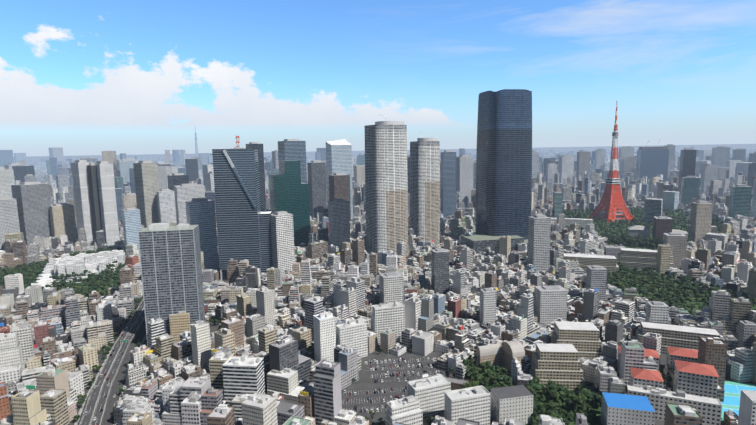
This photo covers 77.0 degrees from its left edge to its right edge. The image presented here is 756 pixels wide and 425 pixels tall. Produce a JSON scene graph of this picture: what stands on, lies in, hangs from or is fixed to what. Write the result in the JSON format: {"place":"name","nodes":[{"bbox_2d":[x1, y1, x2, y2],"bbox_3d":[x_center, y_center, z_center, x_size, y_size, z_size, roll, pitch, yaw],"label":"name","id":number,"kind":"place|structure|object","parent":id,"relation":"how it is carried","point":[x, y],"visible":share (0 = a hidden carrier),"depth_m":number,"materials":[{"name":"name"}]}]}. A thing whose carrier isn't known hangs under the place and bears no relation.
{"place":"outdoors","nodes":[
{"label":"outdoors","id":0,"kind":"place"},
{"bbox_2d":[0,0,755,156],"label":"sky","id":1,"kind":"structure","parent":0,"point":[81,77],"materials":[{"name":"blue"}]},
{"bbox_2d":[10,144,755,424],"bbox_3d":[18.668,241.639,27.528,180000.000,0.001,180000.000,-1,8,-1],"label":"ground","id":2,"kind":"structure","parent":0,"point":[364,381],"depth_m":626.55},
{"bbox_2d":[74,300,146,424],"bbox_3d":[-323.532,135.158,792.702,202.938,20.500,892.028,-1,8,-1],"label":"roads","id":3,"kind":"structure","parent":2,"relation":"on","point":[113,369],"depth_m":503.42,"materials":[{"name":"grey asphalt"}]},
{"bbox_2d":[82,302,441,424],"bbox_3d":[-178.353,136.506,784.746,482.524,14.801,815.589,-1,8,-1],"label":"cars","id":4,"kind":"object","parent":2,"relation":"on","point":[375,380],"visible":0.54,"depth_m":512.28,"materials":[{"name":"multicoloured metal"}]},
{"bbox_2d":[0,147,755,424],"bbox_3d":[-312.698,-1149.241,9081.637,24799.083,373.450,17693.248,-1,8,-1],"label":"city buildings","id":5,"kind":"structure","parent":2,"relation":"on","point":[225,374],"depth_m":644.32,"materials":[{"name":"grey concrete"}]},
{"bbox_2d":[0,89,755,348],"bbox_3d":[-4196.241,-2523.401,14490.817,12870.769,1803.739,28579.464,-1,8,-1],"label":"skyscrapers","id":6,"kind":"structure","parent":2,"relation":"on","point":[255,234],"depth_m":1097.78,"materials":[{"name":"grey glass"}]},
{"bbox_2d":[0,166,755,424],"bbox_3d":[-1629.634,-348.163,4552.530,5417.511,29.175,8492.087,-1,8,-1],"label":"trees","id":7,"kind":"object","parent":2,"relation":"on","point":[582,396],"visible":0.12,"depth_m":774.86,"materials":[{"name":"green plant"}]},
{"bbox_2d":[1,210,755,424],"bbox_3d":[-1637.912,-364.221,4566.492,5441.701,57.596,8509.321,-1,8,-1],"label":"low-rise buildings","id":8,"kind":"structure","parent":2,"relation":"on","point":[645,399],"depth_m":489.00,"materials":[{"name":"beige concrete"}]},
{"bbox_2d":[341,357,447,416],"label":"parking lots","id":9,"kind":"structure","parent":2,"relation":"on","point":[359,400],"depth_m":501.43,"materials":[{"name":"grey asphalt"}]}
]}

